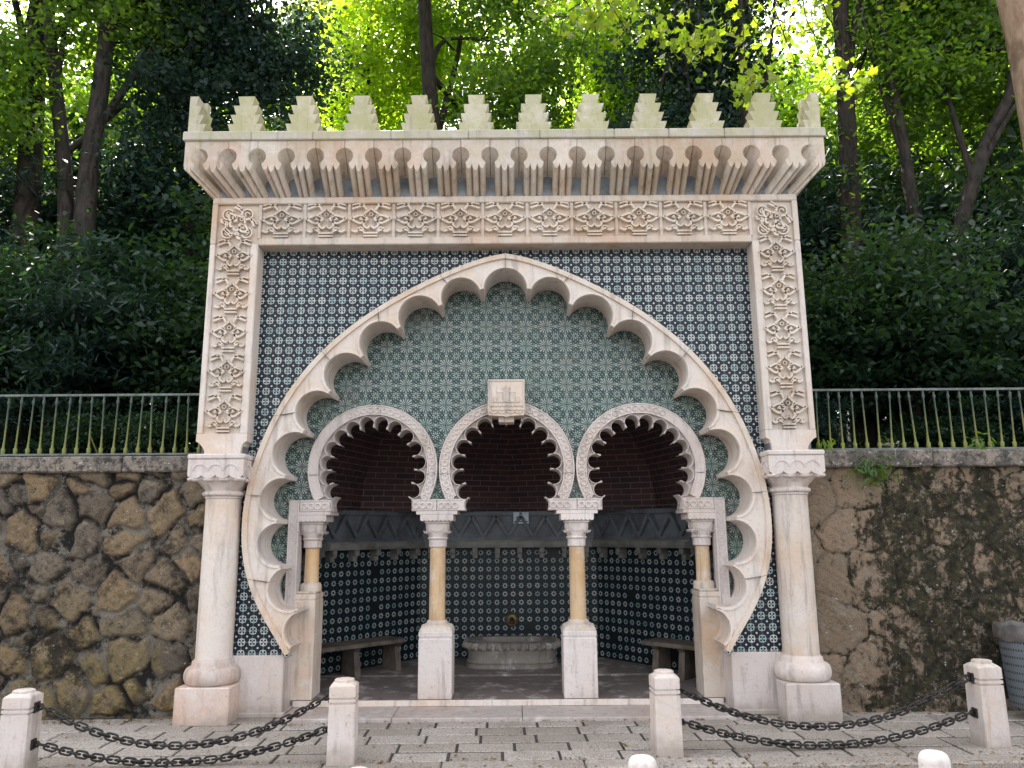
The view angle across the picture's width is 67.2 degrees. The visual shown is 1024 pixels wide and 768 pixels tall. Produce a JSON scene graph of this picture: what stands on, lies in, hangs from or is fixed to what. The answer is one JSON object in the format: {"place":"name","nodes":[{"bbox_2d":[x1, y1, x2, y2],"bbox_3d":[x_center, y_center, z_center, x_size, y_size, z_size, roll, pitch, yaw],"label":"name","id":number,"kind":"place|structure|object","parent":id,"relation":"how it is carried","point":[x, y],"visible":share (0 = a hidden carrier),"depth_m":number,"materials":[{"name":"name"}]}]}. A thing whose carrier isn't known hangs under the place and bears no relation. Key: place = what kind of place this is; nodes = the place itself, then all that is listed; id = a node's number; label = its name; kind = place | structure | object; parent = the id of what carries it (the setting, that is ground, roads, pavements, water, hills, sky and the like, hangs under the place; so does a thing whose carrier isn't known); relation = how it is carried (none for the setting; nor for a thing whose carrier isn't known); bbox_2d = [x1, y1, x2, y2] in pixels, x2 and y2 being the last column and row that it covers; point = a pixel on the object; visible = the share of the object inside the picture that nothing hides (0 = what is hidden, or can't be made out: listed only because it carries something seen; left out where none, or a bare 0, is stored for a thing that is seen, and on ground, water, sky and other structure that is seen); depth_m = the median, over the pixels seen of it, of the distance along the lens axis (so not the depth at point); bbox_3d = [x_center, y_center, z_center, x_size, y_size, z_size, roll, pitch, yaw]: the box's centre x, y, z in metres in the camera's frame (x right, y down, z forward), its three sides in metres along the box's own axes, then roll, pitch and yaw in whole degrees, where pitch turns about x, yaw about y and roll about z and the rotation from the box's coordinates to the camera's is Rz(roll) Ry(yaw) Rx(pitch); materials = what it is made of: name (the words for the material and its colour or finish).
{"place":"outdoors","nodes":[
{"label":"outdoors","id":0,"kind":"place"},
{"bbox_2d":[0,0,1001,412],"label":"sky","id":1,"kind":"structure","parent":0,"point":[799,16],"materials":[{"name":"white"}]},
{"bbox_2d":[132,414,898,452],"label":"hillside","id":2,"kind":"structure","parent":0,"point":[886,445],"depth_m":17.94,"materials":[{"name":"green plant"}]},
{"bbox_2d":[0,388,49,456],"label":"shrub","id":3,"kind":"object","parent":2,"relation":"on","point":[3,414],"visible":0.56,"depth_m":9.17,"materials":[{"name":"green plant"}]},
{"bbox_2d":[2,1,81,175],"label":"tree","id":4,"kind":"object","parent":2,"relation":"on","point":[66,111],"visible":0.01,"depth_m":16.68,"materials":[{"name":"green plant"}]},
{"bbox_2d":[0,114,127,284],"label":"shrub","id":5,"kind":"object","parent":2,"relation":"on","point":[8,183],"visible":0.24,"depth_m":11.87,"materials":[{"name":"green plant"}]},
{"bbox_2d":[0,126,140,241],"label":"tree","id":6,"kind":"object","parent":2,"relation":"on","point":[54,166],"depth_m":15.92,"materials":[{"name":"green plant"}]},
{"bbox_2d":[2,107,141,212],"bbox_3d":[-10.433,-0.452,17.702,7.035,12.917,5.652,-11,-15,44],"label":"tree","id":7,"kind":"object","parent":2,"relation":"on","point":[70,118],"visible":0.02,"depth_m":16.61,"materials":[{"name":"green plant"}]},
{"bbox_2d":[10,397,135,456],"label":"shrub","id":8,"kind":"object","parent":2,"relation":"on","point":[83,437],"visible":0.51,"depth_m":9.11,"materials":[{"name":"green plant"}]},
{"bbox_2d":[0,201,174,407],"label":"shrub","id":9,"kind":"object","parent":2,"relation":"on","point":[8,260],"visible":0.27,"depth_m":10.21,"materials":[{"name":"green plant"}]},
{"bbox_2d":[0,0,180,456],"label":"tree","id":10,"kind":"object","parent":2,"relation":"on","point":[27,100],"visible":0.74,"depth_m":11.87,"materials":[{"name":"green plant"}]},
{"bbox_2d":[32,269,156,446],"bbox_3d":[-8.409,2.672,14.134,6.553,12.033,5.266,3,-11,-17],"label":"tree","id":11,"kind":"object","parent":2,"relation":"on","point":[37,431],"depth_m":13.04,"materials":[{"name":"green plant"}]},
{"bbox_2d":[0,228,203,436],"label":"shrub","id":12,"kind":"object","parent":2,"relation":"on","point":[73,374],"visible":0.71,"depth_m":9.54,"materials":[{"name":"green plant"}]},
{"bbox_2d":[1,148,206,324],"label":"shrub","id":13,"kind":"object","parent":2,"relation":"on","point":[142,236],"visible":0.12,"depth_m":12.25,"materials":[{"name":"green plant"}]},
{"bbox_2d":[32,259,190,453],"bbox_3d":[-7.450,-0.258,14.129,6.041,4.035,5.584,-4,-11,16],"label":"shrub","id":14,"kind":"object","parent":2,"relation":"on","point":[39,424],"depth_m":13.01,"materials":[{"name":"green plant"}]},
{"bbox_2d":[7,15,227,424],"bbox_3d":[-8.712,-2.145,17.513,6.288,13.582,6.411,-6,-12,25],"label":"tree","id":15,"kind":"object","parent":2,"relation":"on","point":[81,106],"visible":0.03,"depth_m":16.58,"materials":[{"name":"green plant"}]},
{"bbox_2d":[53,206,201,447],"bbox_3d":[-5.758,-0.647,13.913,5.776,3.991,5.192,-9,-14,39],"label":"shrub","id":16,"kind":"object","parent":2,"relation":"on","point":[167,256],"visible":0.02,"depth_m":12.50,"materials":[{"name":"green plant"}]},
{"bbox_2d":[55,238,208,416],"bbox_3d":[-3.843,-0.748,10.574,4.319,2.553,3.977,1,-11,-9],"label":"shrub","id":17,"kind":"object","parent":2,"relation":"on","point":[178,382],"visible":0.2,"depth_m":9.85,"materials":[{"name":"green plant"}]},
{"bbox_2d":[66,388,201,455],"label":"shrub","id":18,"kind":"object","parent":2,"relation":"on","point":[157,435],"visible":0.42,"depth_m":9.04,"materials":[{"name":"green plant"}]},
{"bbox_2d":[1,0,273,451],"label":"tree","id":19,"kind":"object","parent":2,"relation":"on","point":[64,149],"visible":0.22,"depth_m":12.19,"materials":[{"name":"green plant"}]},
{"bbox_2d":[64,157,212,326],"bbox_3d":[-4.819,-2.018,12.628,4.098,3.191,4.721,2,-11,-10],"label":"shrub","id":20,"kind":"object","parent":2,"relation":"on","point":[201,248],"visible":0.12,"depth_m":11.41,"materials":[{"name":"green plant"}]},
{"bbox_2d":[74,109,228,240],"bbox_3d":[-6.910,-0.467,16.424,5.448,11.541,5.343,1,-11,-9],"label":"tree","id":21,"kind":"object","parent":2,"relation":"on","point":[111,133],"depth_m":15.42,"materials":[{"name":"green plant"}]},
{"bbox_2d":[35,0,306,426],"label":"tree","id":22,"kind":"object","parent":2,"relation":"on","point":[177,87],"visible":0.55,"depth_m":12.09,"materials":[{"name":"green plant"}]},
{"bbox_2d":[141,97,278,259],"bbox_3d":[-4.571,-1.513,12.921,3.754,6.077,3.025,0,-11,0],"label":"tree","id":23,"kind":"object","parent":2,"relation":"on","point":[227,109],"visible":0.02,"depth_m":12.36,"materials":[{"name":"green plant"}]},
{"bbox_2d":[61,0,380,431],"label":"tree","id":24,"kind":"object","parent":2,"relation":"on","point":[294,59],"visible":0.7,"depth_m":12.53,"materials":[{"name":"green plant"}]},
{"bbox_2d":[261,0,334,130],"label":"tree","id":25,"kind":"object","parent":2,"relation":"on","point":[288,20],"visible":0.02,"depth_m":33.72,"materials":[{"name":"green plant"}]},
{"bbox_2d":[267,0,399,130],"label":"tree","id":26,"kind":"object","parent":2,"relation":"on","point":[318,11],"visible":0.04,"depth_m":40.02,"materials":[{"name":"green plant"}]},
{"bbox_2d":[274,0,506,130],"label":"tree","id":27,"kind":"object","parent":2,"relation":"on","point":[378,64],"visible":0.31,"depth_m":15.68,"materials":[{"name":"green plant"}]},
{"bbox_2d":[340,0,624,129],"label":"tree","id":28,"kind":"object","parent":2,"relation":"on","point":[536,61],"visible":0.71,"depth_m":13.69,"materials":[{"name":"green plant"}]},
{"bbox_2d":[494,0,674,129],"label":"tree","id":29,"kind":"object","parent":2,"relation":"on","point":[590,83],"visible":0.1,"depth_m":15.51,"materials":[{"name":"green plant"}]},
{"bbox_2d":[557,0,822,128],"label":"tree","id":30,"kind":"object","parent":2,"relation":"on","point":[681,96],"visible":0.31,"depth_m":12.94,"materials":[{"name":"green plant"}]},
{"bbox_2d":[560,1,838,188],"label":"tree","id":31,"kind":"object","parent":2,"relation":"on","point":[801,53],"visible":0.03,"depth_m":17.09,"materials":[{"name":"green plant"}]},
{"bbox_2d":[595,0,814,127],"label":"tree","id":32,"kind":"object","parent":2,"relation":"on","point":[668,4],"visible":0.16,"depth_m":13.31,"materials":[{"name":"green plant"}]},
{"bbox_2d":[485,0,1023,153],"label":"plane tree","id":33,"kind":"object","parent":2,"relation":"on","point":[1011,13],"visible":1,"depth_m":8.47,"materials":[{"name":"green plant"}]},
{"bbox_2d":[751,36,877,153],"bbox_3d":[6.607,-3.983,19.675,5.032,10.870,5.131,6,-13,-31],"label":"tree","id":34,"kind":"object","parent":2,"relation":"on","point":[811,82],"visible":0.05,"depth_m":19.39,"materials":[{"name":"green plant"}]},
{"bbox_2d":[811,392,871,447],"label":"shrub","id":35,"kind":"object","parent":2,"relation":"on","point":[823,430],"visible":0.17,"depth_m":9.14,"materials":[{"name":"green plant"}]},
{"bbox_2d":[802,122,902,237],"bbox_3d":[6.385,0.189,16.387,5.206,11.258,5.052,-1,-11,2],"label":"tree","id":36,"kind":"object","parent":2,"relation":"on","point":[828,161],"depth_m":15.66,"materials":[{"name":"green plant"}]},
{"bbox_2d":[796,129,925,299],"bbox_3d":[4.327,-2.148,12.600,4.384,3.369,4.876,-4,-11,17],"label":"shrub","id":37,"kind":"object","parent":2,"relation":"on","point":[815,198],"visible":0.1,"depth_m":11.76,"materials":[{"name":"green plant"}]},
{"bbox_2d":[804,251,920,447],"bbox_3d":[5.517,-0.652,13.408,5.363,3.706,4.821,-7,-13,29],"label":"shrub","id":38,"kind":"object","parent":2,"relation":"on","point":[885,426],"depth_m":12.55,"materials":[{"name":"green plant"}]},
{"bbox_2d":[801,241,939,410],"bbox_3d":[4.024,-0.714,10.507,3.479,2.233,3.778,-5,-12,21],"label":"shrub","id":39,"kind":"object","parent":2,"relation":"on","point":[825,375],"visible":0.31,"depth_m":9.65,"materials":[{"name":"green plant"}]},
{"bbox_2d":[764,0,988,447],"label":"tree","id":40,"kind":"object","parent":2,"relation":"on","point":[846,140],"visible":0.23,"depth_m":11.70,"materials":[{"name":"green plant"}]},
{"bbox_2d":[774,10,1023,414],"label":"tree","id":41,"kind":"object","parent":2,"relation":"on","point":[867,146],"visible":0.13,"depth_m":15.69,"materials":[{"name":"green plant"}]},
{"bbox_2d":[792,0,1007,415],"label":"tree","id":42,"kind":"object","parent":2,"relation":"on","point":[900,135],"visible":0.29,"depth_m":11.98,"materials":[{"name":"green plant"}]},
{"bbox_2d":[793,0,1023,433],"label":"tree","id":43,"kind":"object","parent":2,"relation":"on","point":[926,84],"visible":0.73,"depth_m":11.97,"materials":[{"name":"green plant"}]},
{"bbox_2d":[798,141,1023,366],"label":"shrub","id":44,"kind":"object","parent":2,"relation":"on","point":[930,199],"visible":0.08,"depth_m":12.17,"materials":[{"name":"green plant"}]},
{"bbox_2d":[803,199,1023,424],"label":"shrub","id":45,"kind":"object","parent":2,"relation":"on","point":[965,353],"visible":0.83,"depth_m":9.41,"materials":[{"name":"green plant"}]},
{"bbox_2d":[848,406,985,445],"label":"shrub","id":46,"kind":"object","parent":2,"relation":"on","point":[888,439],"visible":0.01,"depth_m":16.73,"materials":[{"name":"green plant"}]},
{"bbox_2d":[855,393,1023,447],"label":"shrub","id":47,"kind":"object","parent":2,"relation":"on","point":[944,426],"visible":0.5,"depth_m":9.16,"materials":[{"name":"green plant"}]},
{"bbox_2d":[860,125,1018,419],"bbox_3d":[9.262,-0.212,16.685,5.347,12.228,5.878,-3,-11,13],"label":"tree","id":48,"kind":"object","parent":2,"relation":"on","point":[937,151],"visible":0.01,"depth_m":15.73,"materials":[{"name":"green plant"}]},
{"bbox_2d":[867,186,1023,404],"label":"shrub","id":49,"kind":"object","parent":2,"relation":"on","point":[1016,252],"visible":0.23,"depth_m":10.19,"materials":[{"name":"green plant"}]},
{"bbox_2d":[878,268,1014,444],"bbox_3d":[7.818,-0.872,14.255,5.315,4.085,5.912,2,-11,-12],"label":"shrub","id":50,"kind":"object","parent":2,"relation":"on","point":[907,418],"depth_m":14.61,"materials":[{"name":"green plant"}]},
{"bbox_2d":[892,115,1023,285],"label":"shrub","id":51,"kind":"object","parent":2,"relation":"on","point":[1001,195],"visible":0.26,"depth_m":11.83,"materials":[{"name":"green plant"}]},
{"bbox_2d":[916,372,1022,445],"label":"shrub","id":52,"kind":"object","parent":2,"relation":"on","point":[990,413],"depth_m":13.83,"materials":[{"name":"green plant"}]},
{"bbox_2d":[942,128,1022,192],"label":"tree","id":53,"kind":"object","parent":2,"relation":"on","point":[998,164],"depth_m":16.53,"materials":[{"name":"green plant"}]},
{"bbox_2d":[953,373,1023,446],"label":"shrub","id":54,"kind":"object","parent":2,"relation":"on","point":[1005,408],"visible":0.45,"depth_m":9.23,"materials":[{"name":"green plant"}]},
{"bbox_2d":[37,711,1023,766],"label":"pavement","id":55,"kind":"structure","parent":0,"point":[444,739],"depth_m":5.92,"materials":[{"name":"stone"}]},
{"bbox_2d":[322,677,358,765],"bbox_3d":[-1.217,2.397,5.435,0.244,0.606,0.192,0,-11,-4],"label":"bollard","id":56,"kind":"object","parent":55,"relation":"on","point":[342,699],"visible":0.99,"depth_m":5.36,"materials":[{"name":"stone"}]},
{"bbox_2d":[35,726,326,766],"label":"chain","id":57,"kind":"object","parent":56,"relation":"hanging from","point":[189,761],"visible":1,"depth_m":5.31,"materials":[{"name":"metal"}]},
{"bbox_2d":[40,695,327,749],"bbox_3d":[-2.283,2.368,5.362,1.962,0.338,0.055,0,-11,-4],"label":"chain","id":58,"kind":"object","parent":56,"relation":"hanging from","point":[203,743],"visible":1,"depth_m":5.33,"materials":[{"name":"metal"}]},
{"bbox_2d":[172,92,842,726],"bbox_3d":[-0.054,0.360,8.540,6.122,5.787,3.424,0,-11,0],"label":"moorish fountain","id":59,"kind":"object","parent":55,"relation":"on","point":[434,358],"visible":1,"depth_m":7.40,"materials":[{"name":"stone"}]},
{"bbox_2d":[321,636,404,678],"bbox_3d":[-1.719,2.912,8.126,1.209,0.352,0.340,10,-15,-43],"label":"stone bench","id":60,"kind":"object","parent":59,"relation":"on","point":[351,649],"visible":0.61,"depth_m":8.17,"materials":[{"name":"grey stone"}]},
{"bbox_2d":[462,635,560,668],"bbox_3d":[0.001,3.065,8.815,1.130,0.278,0.820,0,-11,0],"label":"wash basin","id":61,"kind":"object","parent":59,"relation":"on","point":[513,652],"visible":1,"depth_m":8.48,"materials":[{"name":"stone"}]},
{"bbox_2d":[513,512,528,523],"bbox_3d":[0.110,1.641,9.438,0.190,0.136,0.016,0,-11,0],"label":"sign","id":62,"kind":"object","parent":59,"relation":"attached to","point":[525,515],"visible":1,"depth_m":9.44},
{"bbox_2d":[641,637,695,680],"bbox_3d":[1.780,2.857,7.971,0.821,0.352,0.340,-10,-15,42],"label":"stone bench","id":63,"kind":"object","parent":59,"relation":"on","point":[661,647],"visible":0.56,"depth_m":7.98,"materials":[{"name":"grey stone"}]},
{"bbox_2d":[649,669,684,757],"bbox_3d":[1.141,2.405,5.597,0.244,0.621,0.192,0,-11,-4],"label":"bollard","id":64,"kind":"object","parent":55,"relation":"on","point":[666,723],"visible":1,"depth_m":5.52,"materials":[{"name":"stone"}]},
{"bbox_2d":[807,449,1023,712],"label":"retaining wall","id":65,"kind":"structure","parent":55,"relation":"on","point":[919,586],"depth_m":6.98,"materials":[{"name":"stone"}]},
{"bbox_2d":[816,438,842,449],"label":"fern","id":66,"kind":"object","parent":65,"relation":"on","point":[825,444],"depth_m":7.24,"materials":[{"name":"green plant"}]},
{"bbox_2d":[845,454,916,496],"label":"fern","id":67,"kind":"object","parent":65,"relation":"attached to","point":[871,472],"depth_m":7.05,"materials":[{"name":"green plant"}]},
{"bbox_2d":[811,388,1023,449],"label":"railing","id":68,"kind":"object","parent":65,"relation":"on","point":[965,444],"visible":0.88,"depth_m":7.36,"materials":[{"name":"grey metal"}]},
{"bbox_2d":[965,429,995,448],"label":"fern","id":69,"kind":"object","parent":65,"relation":"on","point":[982,443],"depth_m":7.25,"materials":[{"name":"green plant"}]},
{"bbox_2d":[963,658,1011,747],"bbox_3d":[3.527,2.405,5.763,0.244,0.651,0.192,0,-11,-4],"label":"bollard","id":70,"kind":"object","parent":55,"relation":"on","point":[988,716],"visible":0.96,"depth_m":5.70,"materials":[{"name":"stone"}]},
{"bbox_2d":[680,674,969,730],"bbox_3d":[2.336,2.361,5.689,2.219,0.370,0.056,0,-11,-4],"label":"chain","id":71,"kind":"object","parent":70,"relation":"hanging from","point":[758,719],"visible":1,"depth_m":5.65,"materials":[{"name":"metal"}]},
{"bbox_2d":[682,711,972,749],"bbox_3d":[2.337,2.549,5.652,2.219,0.240,0.055,0,-11,-4],"label":"chain","id":72,"kind":"object","parent":70,"relation":"hanging from","point":[791,744],"visible":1,"depth_m":5.62,"materials":[{"name":"metal"}]},
{"bbox_2d":[992,620,1023,708],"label":"litter bin","id":73,"kind":"object","parent":55,"relation":"on","point":[1009,634],"visible":1,"depth_m":6.48,"materials":[{"name":"grey metal"}]},
{"bbox_2d":[38,713,1023,767],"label":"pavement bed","id":74,"kind":"object","parent":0,"point":[502,753],"visible":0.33,"depth_m":5.93,"materials":[{"name":"grey stone"}]},
{"bbox_2d":[0,456,205,718],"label":"retaining wall","id":75,"kind":"structure","parent":74,"relation":"on","point":[100,563],"depth_m":6.96,"materials":[{"name":"stone"}]},
{"bbox_2d":[0,393,200,456],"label":"railing","id":76,"kind":"object","parent":75,"relation":"on","point":[88,449],"visible":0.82,"depth_m":7.35,"materials":[{"name":"metal"}]},
{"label":"ground","id":77,"kind":"structure","parent":0,"visible":0},
{"bbox_2d":[35,754,1023,767],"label":"kerb","id":78,"kind":"structure","parent":77,"relation":"on","point":[998,760],"depth_m":5.29,"materials":[{"name":"stone"}]},
{"bbox_2d":[0,688,44,767],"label":"bollard","id":79,"kind":"object","parent":78,"relation":"on","point":[20,723],"visible":1,"depth_m":5.22,"materials":[{"name":"stone"}]},
{"bbox_2d":[628,754,656,767],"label":"stone post","id":80,"kind":"object","parent":77,"relation":"on","point":[641,761],"visible":1,"depth_m":3.47,"materials":[{"name":"white stone"}]},
{"bbox_2d":[918,749,950,767],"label":"stone post","id":81,"kind":"object","parent":77,"relation":"on","point":[930,758],"visible":1,"depth_m":3.46,"materials":[{"name":"white stone"}]},
{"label":"cobbled street","id":82,"kind":"structure","parent":0,"visible":0},
{"bbox_2d":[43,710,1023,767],"bbox_3d":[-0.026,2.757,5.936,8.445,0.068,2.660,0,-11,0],"label":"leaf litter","id":83,"kind":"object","parent":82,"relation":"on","point":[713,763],"visible":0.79,"depth_m":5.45,"materials":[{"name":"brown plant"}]}
]}

